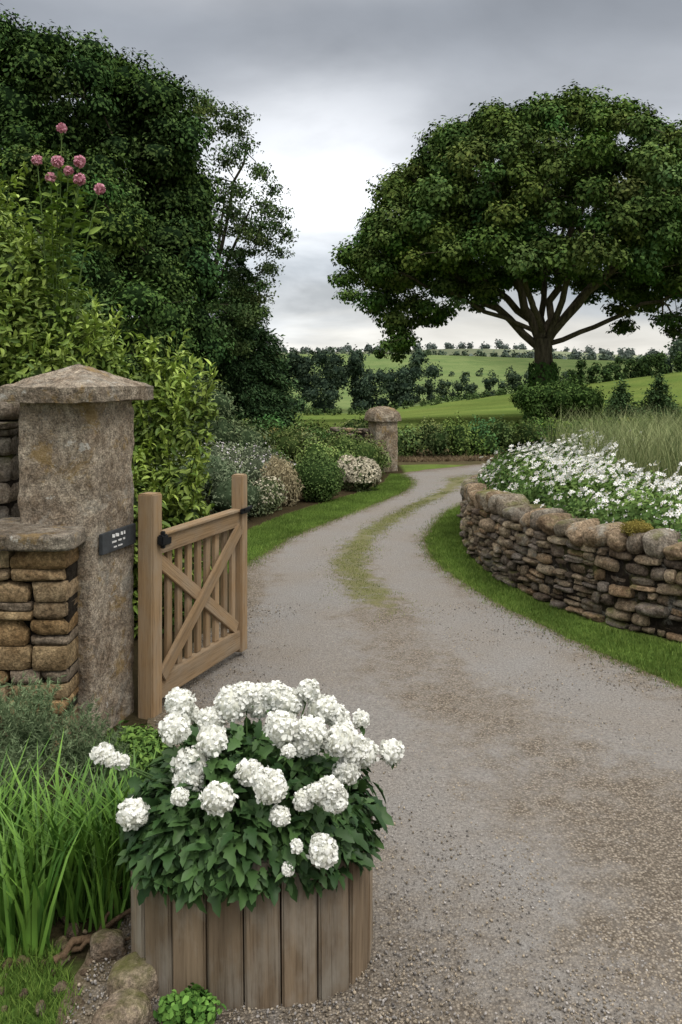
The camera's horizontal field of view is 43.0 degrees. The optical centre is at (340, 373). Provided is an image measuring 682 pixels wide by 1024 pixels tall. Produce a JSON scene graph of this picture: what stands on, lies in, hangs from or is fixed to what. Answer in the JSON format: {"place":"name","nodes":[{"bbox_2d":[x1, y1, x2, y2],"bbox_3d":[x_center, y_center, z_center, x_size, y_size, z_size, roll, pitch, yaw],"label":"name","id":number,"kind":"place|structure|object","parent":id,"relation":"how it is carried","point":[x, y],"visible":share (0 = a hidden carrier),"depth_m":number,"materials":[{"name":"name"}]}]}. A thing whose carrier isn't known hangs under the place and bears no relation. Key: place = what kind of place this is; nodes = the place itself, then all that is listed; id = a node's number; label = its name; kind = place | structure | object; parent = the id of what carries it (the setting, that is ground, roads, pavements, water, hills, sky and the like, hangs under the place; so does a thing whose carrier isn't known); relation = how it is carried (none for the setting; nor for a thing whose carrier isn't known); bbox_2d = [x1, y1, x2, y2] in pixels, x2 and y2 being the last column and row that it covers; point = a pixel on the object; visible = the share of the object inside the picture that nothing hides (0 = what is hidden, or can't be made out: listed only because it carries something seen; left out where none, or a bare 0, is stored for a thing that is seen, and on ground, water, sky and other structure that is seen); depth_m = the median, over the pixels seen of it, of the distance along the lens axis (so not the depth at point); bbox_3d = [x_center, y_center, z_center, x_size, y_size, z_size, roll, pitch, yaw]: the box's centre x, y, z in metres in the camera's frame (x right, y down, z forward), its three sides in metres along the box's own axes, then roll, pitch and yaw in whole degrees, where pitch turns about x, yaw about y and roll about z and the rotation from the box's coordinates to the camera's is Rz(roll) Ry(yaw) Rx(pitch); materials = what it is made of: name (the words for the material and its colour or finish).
{"place":"outdoors","nodes":[
{"label":"outdoors","id":0,"kind":"place"},
{"bbox_2d":[0,349,681,1023],"bbox_3d":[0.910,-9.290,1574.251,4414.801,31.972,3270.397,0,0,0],"label":"ground","id":1,"kind":"structure","parent":0,"point":[496,407],"depth_m":47.87,"materials":[{"name":"green plant"}]},
{"bbox_2d":[0,419,19,517],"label":"stone courses","id":2,"kind":"object","parent":1,"relation":"on","point":[9,463],"visible":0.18,"depth_m":5.06,"materials":[{"name":"stone"}]},
{"bbox_2d":[0,401,19,419],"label":"coping stones","id":3,"kind":"object","parent":2,"relation":"on","point":[9,410],"visible":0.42,"depth_m":5.05,"materials":[{"name":"grey stone"}]},
{"bbox_2d":[0,547,78,757],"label":"stone courses","id":4,"kind":"object","parent":1,"relation":"on","point":[39,631],"visible":0.69,"depth_m":4.51,"materials":[{"name":"stone"}]},
{"bbox_2d":[0,517,85,551],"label":"coping slabs","id":5,"kind":"structure","parent":4,"relation":"on","point":[16,534],"depth_m":4.47,"materials":[{"name":"stone"}]},
{"bbox_2d":[0,916,127,1016],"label":"bed stones","id":6,"kind":"object","parent":1,"relation":"on","point":[77,999],"visible":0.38,"depth_m":2.92,"materials":[{"name":"stone"}]},
{"bbox_2d":[30,123,107,346],"bbox_3d":[-2.002,-1.011,6.388,0.603,1.624,0.349,0,0,0],"label":"pink dahlia","id":7,"kind":"object","parent":1,"relation":"on","point":[68,170],"visible":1,"depth_m":6.36,"materials":[{"name":"green plant"}]},
{"bbox_2d":[0,671,142,846],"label":"rosemary bush","id":8,"kind":"object","parent":1,"relation":"on","point":[20,733],"visible":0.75,"depth_m":3.87,"materials":[{"name":"green plant"}]},
{"bbox_2d":[0,364,153,742],"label":"stone gatepost","id":9,"kind":"object","parent":1,"relation":"on","point":[76,439],"visible":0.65,"depth_m":4.77,"materials":[{"name":"stone"}]},
{"bbox_2d":[99,523,135,555],"bbox_3d":[-1.264,0.940,4.920,0.028,0.116,0.370,0,0,16],"label":"slate plaque","id":10,"kind":"object","parent":9,"relation":"attached to","point":[116,539],"visible":1,"depth_m":4.89,"materials":[{"name":"grey stone"}]},
{"bbox_2d":[0,729,158,962],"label":"daylily clump","id":11,"kind":"object","parent":1,"relation":"on","point":[81,871],"visible":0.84,"depth_m":3.13,"materials":[{"name":"green plant"}]},
{"bbox_2d":[53,885,130,965],"bbox_3d":[-0.806,1.940,3.013,0.204,0.120,0.337,0,0,33],"label":"fallen branch","id":12,"kind":"object","parent":1,"relation":"on","point":[82,940],"visible":0.56,"depth_m":2.98,"materials":[{"name":"brown wood"}]},
{"bbox_2d":[0,142,210,454],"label":"holly tree","id":13,"kind":"object","parent":1,"relation":"on","point":[153,306],"visible":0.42,"depth_m":15.01,"materials":[{"name":"green plant"}]},
{"bbox_2d":[0,158,225,637],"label":"bright green shrub","id":14,"kind":"object","parent":1,"relation":"on","point":[27,350],"visible":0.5,"depth_m":6.47,"materials":[{"name":"green plant"}]},
{"bbox_2d":[0,3,237,406],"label":"dark broadleaf tree","id":15,"kind":"object","parent":1,"relation":"on","point":[140,130],"visible":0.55,"depth_m":19.20,"materials":[{"name":"green plant"}]},
{"bbox_2d":[74,720,168,816],"bbox_3d":[-1.061,1.915,4.142,0.469,0.368,0.787,0,0,0],"label":"groundcover plant","id":16,"kind":"object","parent":1,"relation":"on","point":[149,737],"visible":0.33,"depth_m":4.27,"materials":[{"name":"green plant"}]},
{"bbox_2d":[91,987,152,1023],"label":"garden boulder","id":17,"kind":"object","parent":1,"relation":"on","point":[128,1005],"visible":0.98,"depth_m":2.63,"materials":[{"name":"brown stone"}]},
{"bbox_2d":[107,951,158,1001],"bbox_3d":[-0.668,1.969,2.791,0.170,0.148,0.169,0,0,-24],"label":"garden boulder","id":18,"kind":"object","parent":1,"relation":"on","point":[135,970],"visible":0.59,"depth_m":2.75,"materials":[{"name":"brown stone"}]},
{"bbox_2d":[133,581,202,635],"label":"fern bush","id":19,"kind":"object","parent":1,"relation":"on","point":[135,613],"visible":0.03,"depth_m":6.64,"materials":[{"name":"green plant"}]},
{"bbox_2d":[138,473,252,719],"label":"wooden gate","id":20,"kind":"structure","parent":1,"relation":"on","point":[158,680],"depth_m":5.40,"materials":[{"name":"brown wood"}]},
{"bbox_2d":[137,363,276,452],"bbox_3d":[-2.646,0.841,16.436,2.944,2.314,2.447,0,0,0],"label":"olive shrub","id":21,"kind":"object","parent":1,"relation":"on","point":[224,430],"visible":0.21,"depth_m":16.02,"materials":[{"name":"green plant"}]},
{"bbox_2d":[151,448,269,521],"bbox_3d":[-2.226,1.586,11.524,2.052,1.158,2.798,0,0,33],"label":"sage bush","id":22,"kind":"object","parent":1,"relation":"on","point":[220,472],"visible":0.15,"depth_m":11.65,"materials":[{"name":"green plant"}]},
{"bbox_2d":[161,73,300,362],"bbox_3d":[-3.909,-3.027,25.018,5.535,10.665,4.811,0,0,0],"label":"hawthorn tree","id":23,"kind":"object","parent":1,"relation":"on","point":[250,316],"visible":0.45,"depth_m":24.70,"materials":[{"name":"green plant"}]},
{"bbox_2d":[169,440,296,483],"bbox_3d":[-1.903,1.596,14.559,2.360,1.032,1.896,0,0,-13],"label":"heather bush","id":24,"kind":"object","parent":1,"relation":"on","point":[255,458],"visible":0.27,"depth_m":14.40,"materials":[{"name":"green plant"}]},
{"bbox_2d":[212,475,287,516],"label":"cream flowering bush","id":25,"kind":"object","parent":1,"relation":"on","point":[273,499],"visible":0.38,"depth_m":12.40,"materials":[{"name":"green plant"}]},
{"bbox_2d":[208,249,311,427],"bbox_3d":[-3.333,-0.731,26.977,4.821,6.369,4.748,0,0,-27],"label":"yew tree","id":26,"kind":"object","parent":1,"relation":"on","point":[252,379],"visible":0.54,"depth_m":26.48,"materials":[{"name":"green plant"}]},
{"bbox_2d":[260,454,303,506],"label":"dried grass bush","id":27,"kind":"object","parent":1,"relation":"on","point":[282,469],"visible":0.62,"depth_m":13.07,"materials":[{"name":"beige plant"}]},
{"bbox_2d":[295,451,345,501],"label":"clipped box bush","id":28,"kind":"object","parent":1,"relation":"on","point":[321,477],"visible":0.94,"depth_m":13.36,"materials":[{"name":"green plant"}]},
{"bbox_2d":[226,412,420,454],"bbox_3d":[-1.405,1.646,21.681,6.818,1.357,2.845,0,0,0],"label":"shrub border","id":29,"kind":"object","parent":1,"relation":"on","point":[269,422],"visible":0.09,"depth_m":21.41,"materials":[{"name":"green plant"}]},
{"bbox_2d":[263,419,398,471],"bbox_3d":[-0.819,1.580,18.256,4.115,1.268,3.575,0,0,0],"label":"mixed perennial border","id":30,"kind":"object","parent":1,"relation":"on","point":[285,442],"visible":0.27,"depth_m":17.36,"materials":[{"name":"green plant"}]},
{"bbox_2d":[0,473,681,1023],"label":"lawn grass","id":31,"kind":"structure","parent":1,"relation":"on","point":[436,529],"depth_m":7.29,"materials":[{"name":"green plant"}]},
{"bbox_2d":[292,425,390,487],"bbox_3d":[0.038,1.614,15.918,1.463,1.237,2.641,0,0,18],"label":"green garden shrub","id":32,"kind":"object","parent":1,"relation":"on","point":[346,445],"visible":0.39,"depth_m":16.37,"materials":[{"name":"green plant"}]},
{"bbox_2d":[328,427,369,442],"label":"stone courses","id":33,"kind":"object","parent":1,"relation":"on","point":[363,432],"visible":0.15,"depth_m":17.98,"materials":[{"name":"grey stone"}]},
{"bbox_2d":[337,454,381,492],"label":"cream hydrangea bush","id":34,"kind":"object","parent":1,"relation":"on","point":[361,475],"visible":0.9,"depth_m":14.59,"materials":[{"name":"beige plant"}]},
{"bbox_2d":[56,464,681,1023],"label":"gravel drive","id":35,"kind":"structure","parent":1,"relation":"on","point":[568,776],"depth_m":4.25,"materials":[{"name":"grey gravel"}]},
{"bbox_2d":[90,928,124,961],"bbox_3d":[-0.803,1.968,2.978,0.116,0.082,0.106,0,0,-16],"label":"garden boulder","id":36,"kind":"object","parent":35,"relation":"on","point":[107,943],"visible":0.94,"depth_m":2.95,"materials":[{"name":"brown stone"}]},
{"bbox_2d":[153,982,226,1023],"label":"groundcover plant","id":37,"kind":"object","parent":35,"relation":"on","point":[195,1003],"visible":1,"depth_m":2.62,"materials":[{"name":"green plant"}]},
{"bbox_2d":[131,793,372,1009],"bbox_3d":[-0.304,1.751,3.025,0.833,0.510,0.642,0,0,0],"label":"wooden planter","id":38,"kind":"object","parent":35,"relation":"on","point":[287,950],"visible":0.38,"depth_m":2.73,"materials":[{"name":"wood"}]},
{"bbox_2d":[89,678,404,917],"bbox_3d":[-0.307,1.417,3.006,1.070,0.654,0.828,0,0,0],"label":"white flowering plant","id":39,"kind":"object","parent":38,"relation":"in","point":[279,792],"visible":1,"depth_m":2.81,"materials":[{"name":"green plant"}]},
{"bbox_2d":[66,602,681,1023],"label":"loose gravel","id":40,"kind":"structure","parent":35,"relation":"on","point":[426,976],"depth_m":2.91,"materials":[{"name":"grey gravel"}]},
{"bbox_2d":[364,406,400,471],"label":"stone gatepost","id":41,"kind":"object","parent":1,"relation":"on","point":[382,422],"visible":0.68,"depth_m":17.64,"materials":[{"name":"stone"}]},
{"bbox_2d":[208,337,681,412],"bbox_3d":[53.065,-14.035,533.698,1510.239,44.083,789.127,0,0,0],"label":"distant woodland","id":42,"kind":"object","parent":1,"relation":"on","point":[363,390],"visible":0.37,"depth_m":152.13,"materials":[{"name":"green plant"}]},
{"bbox_2d":[397,454,497,461],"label":"leaf litter bank","id":43,"kind":"structure","parent":1,"relation":"on","point":[425,458],"depth_m":19.85,"materials":[{"name":"brown plant"}]},
{"bbox_2d":[287,350,681,415],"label":"field hedgerow","id":44,"kind":"object","parent":1,"relation":"on","point":[643,365],"visible":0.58,"depth_m":111.66,"materials":[{"name":"green plant"}]},
{"bbox_2d":[327,79,681,418],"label":"spreading oak tree","id":45,"kind":"object","parent":1,"relation":"on","point":[445,224],"visible":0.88,"depth_m":38.27,"materials":[{"name":"green plant"}]},
{"bbox_2d":[397,411,653,456],"bbox_3d":[4.336,1.725,21.503,7.364,1.653,2.080,0,0,-5],"label":"garden hedge","id":46,"kind":"object","parent":1,"relation":"on","point":[439,438],"visible":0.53,"depth_m":20.91,"materials":[{"name":"green plant"}]},
{"bbox_2d":[508,374,608,423],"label":"bramble thicket","id":47,"kind":"object","parent":1,"relation":"on","point":[553,398],"visible":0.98,"depth_m":35.07,"materials":[{"name":"green plant"}]},
{"bbox_2d":[456,499,681,641],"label":"stone courses","id":48,"kind":"object","parent":1,"relation":"on","point":[642,593],"visible":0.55,"depth_m":7.17,"materials":[{"name":"stone"}]},
{"bbox_2d":[460,467,681,560],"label":"coping stones","id":49,"kind":"object","parent":48,"relation":"on","point":[659,543],"visible":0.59,"depth_m":7.34,"materials":[{"name":"grey stone"}]},
{"bbox_2d":[619,519,653,535],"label":"moss","id":50,"kind":"object","parent":49,"relation":"on","point":[635,526],"visible":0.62,"depth_m":6.76,"materials":[{"name":"yellow plant"}]},
{"bbox_2d":[475,430,681,541],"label":"white geranium border","id":51,"kind":"object","parent":48,"relation":"on","point":[564,478],"visible":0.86,"depth_m":8.63,"materials":[{"name":"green plant"}]},
{"bbox_2d":[507,414,680,440],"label":"roadside scrub","id":52,"kind":"object","parent":1,"relation":"on","point":[543,420],"visible":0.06,"depth_m":24.25,"materials":[{"name":"green plant"}]},
{"bbox_2d":[533,399,681,497],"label":"tall meadow grass","id":53,"kind":"structure","parent":1,"relation":"on","point":[663,450],"depth_m":11.57,"materials":[{"name":"green plant"}]},
{"bbox_2d":[599,378,641,422],"bbox_3d":[8.415,1.249,26.090,1.782,2.246,1.785,0,0,0],"label":"young conifer","id":54,"kind":"object","parent":1,"relation":"on","point":[621,399],"visible":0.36,"depth_m":25.85,"materials":[{"name":"green plant"}]},
{"bbox_2d":[599,249,681,316],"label":"broadleaf tree","id":55,"kind":"object","parent":1,"relation":"on","point":[645,293],"visible":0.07,"depth_m":49.33,"materials":[{"name":"green plant"}]},
{"bbox_2d":[633,372,681,424],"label":"young conifer","id":56,"kind":"object","parent":1,"relation":"on","point":[657,397],"visible":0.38,"depth_m":26.85,"materials":[{"name":"green plant"}]},
{"bbox_2d":[0,0,681,354],"label":"sky","id":57,"kind":"structure","parent":0,"point":[340,91],"materials":[{"name":"grey"}]},
{"bbox_2d":[312,472,476,627],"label":"drive centre grass","id":58,"kind":"structure","parent":0,"point":[397,518],"depth_m":9.75,"materials":[{"name":"green plant"}]}
]}

